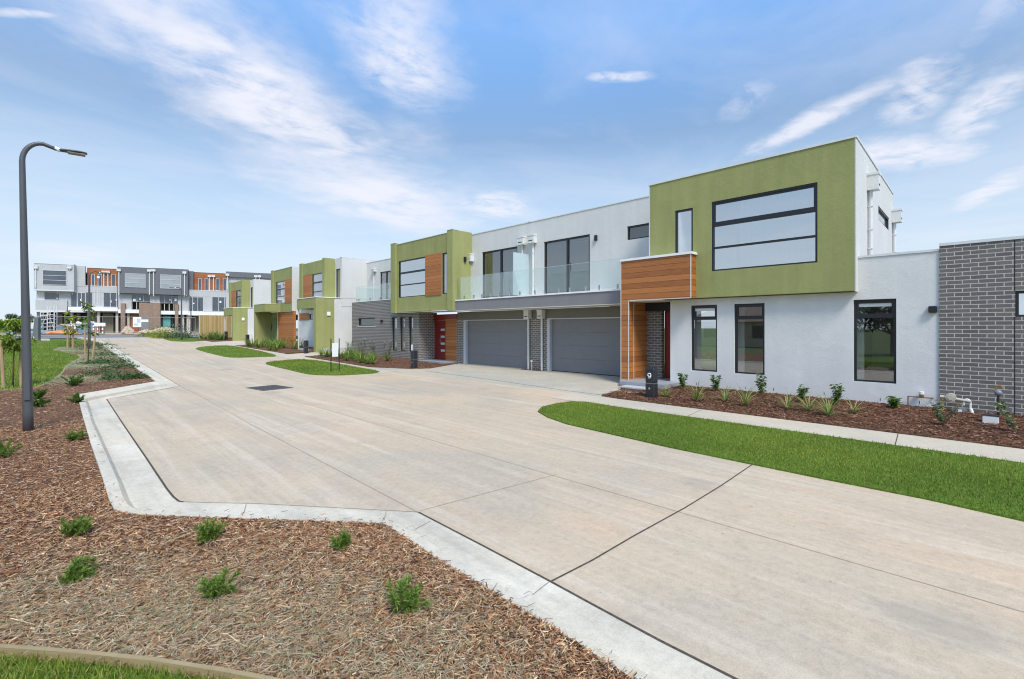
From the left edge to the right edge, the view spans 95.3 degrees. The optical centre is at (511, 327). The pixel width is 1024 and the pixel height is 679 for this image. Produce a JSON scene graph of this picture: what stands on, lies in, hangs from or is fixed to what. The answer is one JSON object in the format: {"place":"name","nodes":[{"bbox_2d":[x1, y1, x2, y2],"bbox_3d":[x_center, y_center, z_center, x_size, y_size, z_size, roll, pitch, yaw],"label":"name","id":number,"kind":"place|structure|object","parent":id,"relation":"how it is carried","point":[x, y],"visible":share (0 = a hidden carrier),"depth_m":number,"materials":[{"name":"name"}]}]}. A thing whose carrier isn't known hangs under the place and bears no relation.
{"place":"outdoors","nodes":[
{"label":"outdoors","id":0,"kind":"place"},
{"bbox_2d":[0,339,87,389],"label":"lawn","id":1,"kind":"structure","parent":0,"point":[42,352],"depth_m":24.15,"materials":[{"name":"green plant"}]},
{"bbox_2d":[0,340,11,387],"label":"tree stake","id":2,"kind":"object","parent":1,"relation":"on","point":[2,369],"visible":0.69,"depth_m":13.85,"materials":[{"name":"brown wood"}]},
{"bbox_2d":[0,317,37,386],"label":"young tree","id":3,"kind":"object","parent":1,"relation":"on","point":[12,324],"visible":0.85,"depth_m":14.01,"materials":[{"name":"green plant"}]},
{"bbox_2d":[32,317,40,340],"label":"sign wall","id":4,"kind":"structure","parent":1,"relation":"on","point":[37,329],"depth_m":39.34,"materials":[{"name":"white paint"}]},
{"bbox_2d":[0,650,245,678],"bbox_3d":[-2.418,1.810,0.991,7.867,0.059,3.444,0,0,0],"label":"grass","id":5,"kind":"structure","parent":0,"point":[57,662],"depth_m":2.48,"materials":[{"name":"green plant"}]},
{"bbox_2d":[0,331,297,335],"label":"building site","id":6,"kind":"object","parent":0,"point":[2,334],"visible":0.16,"depth_m":54.88},
{"bbox_2d":[40,306,57,330],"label":"scaffold","id":7,"kind":"object","parent":6,"relation":"on","point":[48,314],"visible":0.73,"depth_m":55.81,"materials":[{"name":"metal"}]},
{"bbox_2d":[13,334,297,338],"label":"cross street","id":8,"kind":"structure","parent":0,"point":[96,336],"depth_m":49.54,"materials":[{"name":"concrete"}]},
{"bbox_2d":[196,345,275,357],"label":"lawn","id":9,"kind":"structure","parent":0,"point":[238,350],"depth_m":29.98,"materials":[{"name":"green plant"}]},
{"bbox_2d":[168,338,377,374],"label":"grass","id":10,"kind":"structure","parent":0,"point":[305,363],"depth_m":22.30,"materials":[{"name":"green plant"}]},
{"bbox_2d":[172,337,394,373],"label":"footpath","id":11,"kind":"structure","parent":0,"point":[288,355],"depth_m":27.21,"materials":[{"name":"concrete"}]},
{"bbox_2d":[266,359,378,375],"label":"lawn","id":12,"kind":"structure","parent":0,"point":[347,367],"depth_m":20.65,"materials":[{"name":"green plant"}]},
{"bbox_2d":[330,338,339,370],"bbox_3d":[-7.570,1.201,19.968,0.397,1.500,0.042,0,0,-43],"label":"board sign","id":13,"kind":"object","parent":12,"relation":"on","point":[334,349],"visible":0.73,"depth_m":19.97,"materials":[{"name":"white metal"}]},
{"bbox_2d":[0,328,715,398],"bbox_3d":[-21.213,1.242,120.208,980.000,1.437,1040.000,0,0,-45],"label":"ground","id":14,"kind":"structure","parent":0,"point":[708,348],"depth_m":43.12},
{"bbox_2d":[33,262,91,333],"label":"terrace house","id":15,"kind":"structure","parent":14,"relation":"on","point":[61,287],"depth_m":57.24,"materials":[{"name":"paint"}]},
{"bbox_2d":[44,292,59,299],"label":"window","id":16,"kind":"structure","parent":15,"relation":"in","point":[47,295],"depth_m":57.12,"materials":[{"name":"grey glass"}]},
{"bbox_2d":[42,270,66,284],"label":"window","id":17,"kind":"structure","parent":15,"relation":"in","point":[49,277],"depth_m":56.72,"materials":[{"name":"grey glass"}]},
{"bbox_2d":[77,293,85,306],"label":"sliding door","id":18,"kind":"structure","parent":15,"relation":"in","point":[82,296],"depth_m":58.39,"materials":[{"name":"grey glass"}]},
{"bbox_2d":[84,267,132,333],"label":"terrace house","id":19,"kind":"structure","parent":14,"relation":"on","point":[104,297],"depth_m":59.70,"materials":[{"name":"paint"}]},
{"bbox_2d":[103,293,118,306],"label":"sliding door","id":20,"kind":"structure","parent":19,"relation":"in","point":[109,299],"depth_m":59.66,"materials":[{"name":"grey glass"}]},
{"bbox_2d":[0,643,281,678],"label":"garden edging","id":21,"kind":"object","parent":14,"relation":"on","point":[129,659],"visible":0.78,"depth_m":2.53,"materials":[{"name":"beige concrete"}]},
{"bbox_2d":[117,266,165,333],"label":"terrace house","id":22,"kind":"structure","parent":14,"relation":"on","point":[134,284],"depth_m":60.52,"materials":[{"name":"paint"}]},
{"bbox_2d":[125,273,145,287],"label":"window","id":23,"kind":"structure","parent":22,"relation":"in","point":[131,279],"depth_m":60.28,"materials":[{"name":"glass"}]},
{"bbox_2d":[131,294,149,301],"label":"window","id":24,"kind":"structure","parent":22,"relation":"in","point":[144,297],"depth_m":61.07,"materials":[{"name":"grey glass"}]},
{"bbox_2d":[151,267,197,332],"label":"terrace house","id":25,"kind":"structure","parent":14,"relation":"on","point":[164,280],"depth_m":62.29,"materials":[{"name":"paint"}]},
{"bbox_2d":[159,295,177,302],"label":"window","id":26,"kind":"structure","parent":25,"relation":"in","point":[162,298],"depth_m":62.35,"materials":[{"name":"grey glass"}]},
{"bbox_2d":[160,274,180,288],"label":"window","id":27,"kind":"structure","parent":25,"relation":"in","point":[166,281],"depth_m":61.94,"materials":[{"name":"white glass"}]},
{"bbox_2d":[188,272,225,332],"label":"terrace house","id":28,"kind":"structure","parent":14,"relation":"on","point":[207,294],"depth_m":64.60,"materials":[{"name":"paint"}]},
{"bbox_2d":[189,297,203,311],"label":"sliding door","id":29,"kind":"structure","parent":28,"relation":"in","point":[198,301],"depth_m":63.78,"materials":[{"name":"grey glass"}]},
{"bbox_2d":[212,297,225,311],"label":"sliding door","id":30,"kind":"structure","parent":28,"relation":"in","point":[216,305],"depth_m":64.88,"materials":[{"name":"glass"}]},
{"bbox_2d":[199,315,230,338],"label":"paling fence","id":31,"kind":"object","parent":14,"relation":"on","point":[205,323],"visible":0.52,"depth_m":48.34,"materials":[{"name":"beige wood"}]},
{"bbox_2d":[226,271,270,307],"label":"terrace house","id":32,"kind":"structure","parent":14,"relation":"on","point":[234,276],"depth_m":65.71,"materials":[{"name":"paint"}]},
{"bbox_2d":[223,279,297,340],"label":"townhouse","id":33,"kind":"structure","parent":14,"relation":"on","point":[245,296],"depth_m":44.66,"materials":[{"name":"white paint"}]},
{"bbox_2d":[236,344,313,352],"bbox_3d":[-16.822,1.447,34.090,3.180,0.357,11.000,0,0,-45],"label":"mulch bed","id":34,"kind":"object","parent":14,"relation":"on","point":[289,349],"visible":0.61,"depth_m":32.29,"materials":[{"name":"brown wood"}]},
{"bbox_2d":[254,266,298,345],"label":"townhouse","id":35,"kind":"structure","parent":14,"relation":"on","point":[280,322],"depth_m":37.19,"materials":[{"name":"green paint"}]},
{"bbox_2d":[276,281,284,303],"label":"window","id":36,"kind":"structure","parent":35,"relation":"in","point":[280,286],"depth_m":37.47,"materials":[{"name":"grey glass"}]},
{"bbox_2d":[0,342,640,678],"bbox_3d":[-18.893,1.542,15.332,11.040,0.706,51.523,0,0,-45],"label":"bark mulch","id":37,"kind":"object","parent":14,"relation":"on","point":[356,541],"visible":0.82,"depth_m":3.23,"materials":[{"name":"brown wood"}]},
{"bbox_2d":[0,437,21,456],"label":"shrub","id":38,"kind":"object","parent":37,"relation":"on","point":[6,452],"visible":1,"depth_m":6.63,"materials":[{"name":"green plant"}]},
{"bbox_2d":[33,397,51,406],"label":"shrub","id":39,"kind":"object","parent":37,"relation":"on","point":[40,402],"visible":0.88,"depth_m":10.79,"materials":[{"name":"green plant"}]},
{"bbox_2d":[19,142,86,431],"bbox_3d":[-8.372,-0.731,8.570,0.935,5.310,0.193,-1,0,-41],"label":"street lamp","id":40,"kind":"object","parent":37,"relation":"on","point":[27,400],"visible":0.96,"depth_m":8.28,"materials":[{"name":"grey metal"}]},
{"bbox_2d":[61,310,78,347],"bbox_3d":[-29.006,0.093,30.654,0.865,2.553,1.025,0,0,-45],"label":"young tree","id":41,"kind":"object","parent":37,"relation":"on","point":[72,322],"visible":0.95,"depth_m":30.57,"materials":[{"name":"green plant"}]},
{"bbox_2d":[60,375,84,385],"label":"shrub","id":42,"kind":"object","parent":37,"relation":"on","point":[73,381],"visible":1,"depth_m":14.40,"materials":[{"name":"green plant"}]},
{"bbox_2d":[57,514,93,538],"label":"shrub","id":43,"kind":"object","parent":37,"relation":"on","point":[77,527],"visible":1,"depth_m":4.08,"materials":[{"name":"green plant"}]},
{"bbox_2d":[63,429,88,440],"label":"shrub","id":44,"kind":"object","parent":37,"relation":"on","point":[72,435],"visible":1,"depth_m":7.57,"materials":[{"name":"green plant"}]},
{"bbox_2d":[56,553,98,584],"bbox_3d":[-3.188,1.770,3.429,0.258,0.194,0.287,0,0,-45],"label":"shrub","id":45,"kind":"object","parent":37,"relation":"on","point":[80,570],"visible":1,"depth_m":3.40,"materials":[{"name":"green plant"}]},
{"bbox_2d":[34,346,137,388],"bbox_3d":[-21.972,1.524,24.064,3.043,0.755,26.828,0,0,-43],"label":"ground cover","id":46,"kind":"object","parent":37,"relation":"on","point":[78,365],"visible":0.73,"depth_m":20.49,"materials":[{"name":"green plant"}]},
{"bbox_2d":[76,301,100,359],"bbox_3d":[-19.545,0.191,21.542,0.876,2.870,0.771,0,0,-45],"label":"young tree","id":47,"kind":"object","parent":37,"relation":"on","point":[87,306],"visible":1,"depth_m":21.48,"materials":[{"name":"green plant"}]},
{"bbox_2d":[88,271,107,348],"bbox_3d":[-27.180,-1.116,30.660,1.039,5.240,0.193,0,0,-45],"label":"street lamp","id":48,"kind":"object","parent":37,"relation":"on","point":[89,314],"visible":0.86,"depth_m":30.32,"materials":[{"name":"grey metal"}]},
{"bbox_2d":[74,362,134,375],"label":"ground cover","id":49,"kind":"object","parent":37,"relation":"on","point":[95,372],"visible":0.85,"depth_m":17.24,"materials":[{"name":"green plant"}]},
{"bbox_2d":[98,369,141,381],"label":"ground cover","id":50,"kind":"object","parent":37,"relation":"on","point":[109,375],"visible":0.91,"depth_m":16.00,"materials":[{"name":"green plant"}]},
{"bbox_2d":[103,359,139,368],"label":"ground cover","id":51,"kind":"object","parent":37,"relation":"on","point":[124,366],"visible":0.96,"depth_m":19.44,"materials":[{"name":"green plant"}]},
{"bbox_2d":[122,368,149,378],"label":"ground cover","id":52,"kind":"object","parent":37,"relation":"on","point":[138,375],"visible":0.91,"depth_m":16.31,"materials":[{"name":"green plant"}]},
{"bbox_2d":[192,517,226,544],"bbox_3d":[-2.605,1.749,3.999,0.197,0.224,0.332,0,0,20],"label":"shrub","id":53,"kind":"object","parent":37,"relation":"on","point":[207,533],"visible":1,"depth_m":3.98,"materials":[{"name":"green plant"}]},
{"bbox_2d":[193,566,242,600],"bbox_3d":[-2.006,1.751,3.158,0.276,0.210,0.253,0,0,8],"label":"shrub","id":54,"kind":"object","parent":37,"relation":"on","point":[215,586],"visible":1,"depth_m":3.16,"materials":[{"name":"green plant"}]},
{"bbox_2d":[329,528,351,552],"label":"shrub","id":55,"kind":"object","parent":37,"relation":"on","point":[342,541],"visible":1,"depth_m":3.85,"materials":[{"name":"green plant"}]},
{"bbox_2d":[384,572,434,616],"bbox_3d":[-0.677,1.733,3.066,0.335,0.240,0.333,0,0,-16],"label":"shrub","id":56,"kind":"object","parent":37,"relation":"on","point":[404,600],"visible":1,"depth_m":2.99,"materials":[{"name":"green plant"}]},
{"bbox_2d":[296,257,375,351],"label":"townhouse","id":57,"kind":"structure","parent":14,"relation":"on","point":[330,290],"depth_m":31.60,"materials":[{"name":"paint"}]},
{"bbox_2d":[312,273,321,296],"bbox_3d":[-13.419,-2.830,32.381,0.083,1.920,1.948,0,0,-45],"label":"window","id":58,"kind":"structure","parent":57,"relation":"in","point":[316,278],"depth_m":32.52,"materials":[{"name":"clear glass"}]},
{"bbox_2d":[336,269,339,297],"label":"window","id":59,"kind":"structure","parent":57,"relation":"in","point":[337,270],"depth_m":31.65,"materials":[{"name":"green glass"}]},
{"bbox_2d":[305,353,457,368],"bbox_3d":[-7.097,1.700,24.663,3.602,0.308,10.286,0,0,-45],"label":"mulch bed","id":60,"kind":"object","parent":14,"relation":"on","point":[384,361],"visible":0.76,"depth_m":22.85,"materials":[{"name":"brown wood"}]},
{"bbox_2d":[411,350,417,367],"bbox_3d":[-4.404,1.411,20.990,0.236,0.790,0.250,0,0,-45],"label":"letterbox","id":61,"kind":"object","parent":60,"relation":"on","point":[414,358],"visible":1,"depth_m":20.90,"materials":[{"name":"metal"}]},
{"bbox_2d":[351,222,579,368],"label":"townhouse","id":62,"kind":"structure","parent":14,"relation":"on","point":[414,287],"depth_m":22.96,"materials":[{"name":"paint"}]},
{"bbox_2d":[359,318,374,325],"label":"window","id":63,"kind":"structure","parent":62,"relation":"in","point":[362,321],"depth_m":28.09,"materials":[{"name":"grey glass"}]},
{"bbox_2d":[381,271,390,299],"bbox_3d":[-7.608,-2.665,30.030,0.110,2.110,3.263,0,0,-45],"label":"sliding door","id":64,"kind":"structure","parent":62,"relation":"in","point":[385,276],"depth_m":30.61,"materials":[{"name":"clear glass"}]},
{"bbox_2d":[393,317,396,350],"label":"window","id":65,"kind":"structure","parent":62,"relation":"in","point":[394,318],"depth_m":25.85,"materials":[{"name":"grey glass"}]},
{"bbox_2d":[401,317,404,350],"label":"window","id":66,"kind":"structure","parent":62,"relation":"in","point":[402,318],"depth_m":25.27,"materials":[{"name":"grey glass"}]},
{"bbox_2d":[399,257,424,297],"bbox_3d":[-5.156,-2.585,24.161,0.083,1.950,2.516,0,0,-45],"label":"window","id":67,"kind":"structure","parent":62,"relation":"in","point":[411,271],"depth_m":24.17,"materials":[{"name":"glass"}]},
{"bbox_2d":[435,321,445,359],"bbox_3d":[-3.707,0.640,24.362,0.090,2.019,1.064,0,0,-45],"label":"door","id":68,"kind":"structure","parent":62,"relation":"in","point":[440,326],"depth_m":24.38,"materials":[{"name":"red wood"}]},
{"bbox_2d":[443,253,446,293],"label":"window","id":69,"kind":"structure","parent":62,"relation":"in","point":[444,254],"depth_m":22.17,"materials":[{"name":"glass"}]},
{"bbox_2d":[468,320,526,368],"bbox_3d":[-0.682,0.712,21.393,4.138,2.123,0.050,0,0,45],"label":"garage door","id":70,"kind":"structure","parent":62,"relation":"in","point":[503,343],"depth_m":21.29,"materials":[{"name":"metal"}]},
{"bbox_2d":[483,246,516,297],"bbox_3d":[-0.545,-2.420,21.058,0.110,2.240,2.302,0,0,-45],"label":"sliding door","id":71,"kind":"structure","parent":62,"relation":"in","point":[501,250],"depth_m":21.00,"materials":[{"name":"black metal"}]},
{"bbox_2d":[309,353,1023,448],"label":"bark mulch","id":72,"kind":"object","parent":14,"relation":"on","point":[950,424],"visible":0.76,"depth_m":9.79,"materials":[{"name":"brown wood"}]},
{"bbox_2d":[645,367,657,397],"bbox_3d":[3.647,1.428,12.205,0.246,0.790,0.250,0,0,-45],"label":"letterbox","id":73,"kind":"object","parent":72,"relation":"on","point":[651,383],"visible":1,"depth_m":12.13,"materials":[{"name":"metal"}]},
{"bbox_2d":[709,375,721,390],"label":"leafy shrub","id":74,"kind":"object","parent":72,"relation":"on","point":[715,383],"visible":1,"depth_m":12.76,"materials":[{"name":"green plant"}]},
{"bbox_2d":[717,383,761,405],"bbox_3d":[5.308,1.523,10.894,1.278,0.544,0.930,0,0,10],"label":"strappy plant","id":75,"kind":"object","parent":72,"relation":"on","point":[745,400],"visible":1,"depth_m":10.78,"materials":[{"name":"green plant"}]},
{"bbox_2d":[754,373,766,395],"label":"leafy shrub","id":76,"kind":"object","parent":72,"relation":"on","point":[761,385],"visible":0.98,"depth_m":11.98,"materials":[{"name":"green plant"}]},
{"bbox_2d":[764,390,811,409],"bbox_3d":[6.121,1.581,10.204,0.713,0.419,1.052,0,0,-32],"label":"strappy plant","id":77,"kind":"object","parent":72,"relation":"on","point":[786,405],"visible":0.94,"depth_m":10.34,"materials":[{"name":"green plant"}]},
{"bbox_2d":[789,392,864,415],"bbox_3d":[6.439,1.551,9.464,1.120,0.496,1.194,0,0,-7],"label":"strappy plant","id":78,"kind":"object","parent":72,"relation":"on","point":[828,410],"visible":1,"depth_m":9.62,"materials":[{"name":"green plant"}]},
{"bbox_2d":[829,383,844,402],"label":"leafy shrub","id":79,"kind":"object","parent":72,"relation":"on","point":[837,393],"visible":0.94,"depth_m":10.68,"materials":[{"name":"green plant"}]},
{"bbox_2d":[885,396,902,407],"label":"leafy shrub","id":80,"kind":"object","parent":72,"relation":"on","point":[893,401],"visible":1,"depth_m":10.11,"materials":[{"name":"green plant"}]},
{"bbox_2d":[930,400,961,424],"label":"leafy shrub","id":81,"kind":"object","parent":72,"relation":"on","point":[940,417],"visible":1,"depth_m":8.57,"materials":[{"name":"green plant"}]},
{"bbox_2d":[940,393,973,413],"bbox_3d":[9.248,1.677,9.703,0.200,0.625,0.528,0,0,-45],"label":"gas meter","id":82,"kind":"object","parent":72,"relation":"on","point":[951,397],"visible":0.76,"depth_m":9.66,"materials":[{"name":"white paint"}]},
{"bbox_2d":[982,413,999,423],"bbox_3d":[8.919,1.726,8.700,0.170,0.215,0.230,0,0,-45],"label":"valve pit","id":83,"kind":"object","parent":72,"relation":"on","point":[991,418],"visible":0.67,"depth_m":8.64,"materials":[{"name":"white plastic"}]},
{"bbox_2d":[993,400,1018,431],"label":"leafy shrub","id":84,"kind":"object","parent":72,"relation":"on","point":[1003,411],"visible":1,"depth_m":8.11,"materials":[{"name":"green plant"}]},
{"bbox_2d":[512,135,938,407],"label":"townhouse","id":85,"kind":"structure","parent":14,"relation":"on","point":[794,270],"depth_m":12.94,"materials":[{"name":"paint"}]},
{"bbox_2d":[544,234,589,293],"bbox_3d":[2.153,-2.412,18.360,0.110,2.225,2.278,0,0,-45],"label":"sliding door","id":86,"kind":"structure","parent":85,"relation":"in","point":[566,239],"depth_m":18.33,"materials":[{"name":"black metal"}]},
{"bbox_2d":[552,318,620,376],"bbox_3d":[3.133,0.702,17.574,0.056,2.105,4.224,0,0,-45],"label":"garage door","id":87,"kind":"structure","parent":85,"relation":"in","point":[586,346],"depth_m":17.80,"materials":[{"name":"metal"}]},
{"bbox_2d":[628,223,648,239],"bbox_3d":[4.626,-3.320,15.908,0.080,0.480,1.508,0,0,-45],"label":"window","id":88,"kind":"structure","parent":85,"relation":"in","point":[642,230],"depth_m":16.16,"materials":[{"name":"grey glass"}]},
{"bbox_2d":[665,311,669,377],"bbox_3d":[5.378,0.415,15.040,0.065,2.470,0.964,0,0,-45],"label":"door","id":89,"kind":"structure","parent":85,"relation":"in","point":[667,313],"depth_m":15.29,"materials":[{"name":"red wood"}]},
{"bbox_2d":[675,208,692,252],"bbox_3d":[5.122,-2.830,13.842,0.080,1.360,0.543,0,0,-45],"label":"window","id":90,"kind":"structure","parent":85,"relation":"in","point":[683,218],"depth_m":13.85,"materials":[{"name":"glass"}]},
{"bbox_2d":[692,305,716,371],"bbox_3d":[5.655,0.300,13.675,0.083,1.930,0.760,0,0,-45],"label":"window","id":91,"kind":"structure","parent":85,"relation":"in","point":[695,308],"depth_m":13.75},
{"bbox_2d":[735,303,764,374],"bbox_3d":[6.532,0.300,12.798,0.083,1.930,0.775,0,0,-45],"label":"window","id":92,"kind":"structure","parent":85,"relation":"in","point":[737,317],"depth_m":12.83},
{"bbox_2d":[712,182,816,270],"bbox_3d":[6.604,-2.587,12.359,0.083,1.963,2.564,0,0,-45],"label":"window","id":93,"kind":"structure","parent":85,"relation":"in","point":[776,227],"depth_m":12.28,"materials":[{"name":"clear glass"}]},
{"bbox_2d":[854,299,895,383],"bbox_3d":[8.456,0.300,10.874,0.083,1.930,0.788,0,0,-45],"label":"window","id":94,"kind":"structure","parent":85,"relation":"in","point":[871,302],"depth_m":10.87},
{"bbox_2d":[878,207,887,228],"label":"window","id":95,"kind":"structure","parent":85,"relation":"in","point":[882,217],"depth_m":14.27,"materials":[{"name":"clear glass"}]},
{"bbox_2d":[939,235,1023,415],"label":"brick house","id":96,"kind":"structure","parent":14,"relation":"on","point":[981,318],"depth_m":9.54,"materials":[{"name":"brick"}]},
{"bbox_2d":[1015,291,1023,316],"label":"window","id":97,"kind":"structure","parent":96,"relation":"in","point":[1019,295],"depth_m":9.22,"materials":[{"name":"white glass"}]},
{"bbox_2d":[371,363,639,398],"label":"driveway","id":98,"kind":"structure","parent":0,"point":[585,384],"depth_m":16.89,"materials":[{"name":"concrete"}]},
{"bbox_2d":[0,0,1023,328],"label":"sky","id":99,"kind":"structure","parent":0,"point":[217,136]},
{"bbox_2d":[91,337,1023,678],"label":"road","id":100,"kind":"structure","parent":0,"point":[739,601],"depth_m":4.86,"materials":[{"name":"concrete"}]},
{"bbox_2d":[106,399,183,501],"bbox_3d":[-7.205,1.891,8.732,0.077,0.001,10.309,0,0,-44],"label":"road joint","id":101,"kind":"object","parent":100,"relation":"on","point":[165,486],"visible":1,"depth_m":6.66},
{"bbox_2d":[246,385,293,390],"bbox_3d":[-7.682,1.909,14.781,1.180,0.043,0.940,0,0,37],"label":"drain grate","id":102,"kind":"object","parent":100,"relation":"on","point":[268,387],"visible":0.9,"depth_m":14.79,"materials":[{"name":"metal"}]},
{"bbox_2d":[77,337,732,678],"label":"kerb","id":103,"kind":"structure","parent":100,"relation":"on","point":[129,473],"depth_m":4.18,"materials":[{"name":"concrete"}]},
{"bbox_2d":[79,399,646,677],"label":"stray chips","id":104,"kind":"object","parent":103,"relation":"on","point":[371,520],"visible":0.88,"depth_m":4.03,"materials":[{"name":"brown wood"}]},
{"bbox_2d":[418,512,737,678],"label":"road joint","id":105,"kind":"object","parent":100,"relation":"on","point":[676,648],"visible":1,"depth_m":3.15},
{"bbox_2d":[551,464,751,580],"bbox_3d":[1.842,1.896,4.979,4.312,0.001,0.070,0,0,-44],"label":"road joint","id":106,"kind":"object","parent":100,"relation":"on","point":[643,530],"visible":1,"depth_m":4.33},
{"bbox_2d":[288,398,1022,611],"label":"road joint","id":107,"kind":"object","parent":100,"relation":"on","point":[726,525],"visible":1,"depth_m":4.31,"materials":[{"name":"grey concrete"}]},
{"bbox_2d":[538,401,1023,521],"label":"lawn","id":108,"kind":"structure","parent":0,"point":[945,501],"depth_m":6.76,"materials":[{"name":"green plant"}]},
{"bbox_2d":[551,393,1023,462],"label":"footpath","id":109,"kind":"structure","parent":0,"point":[992,451],"depth_m":8.56,"materials":[{"name":"concrete"}]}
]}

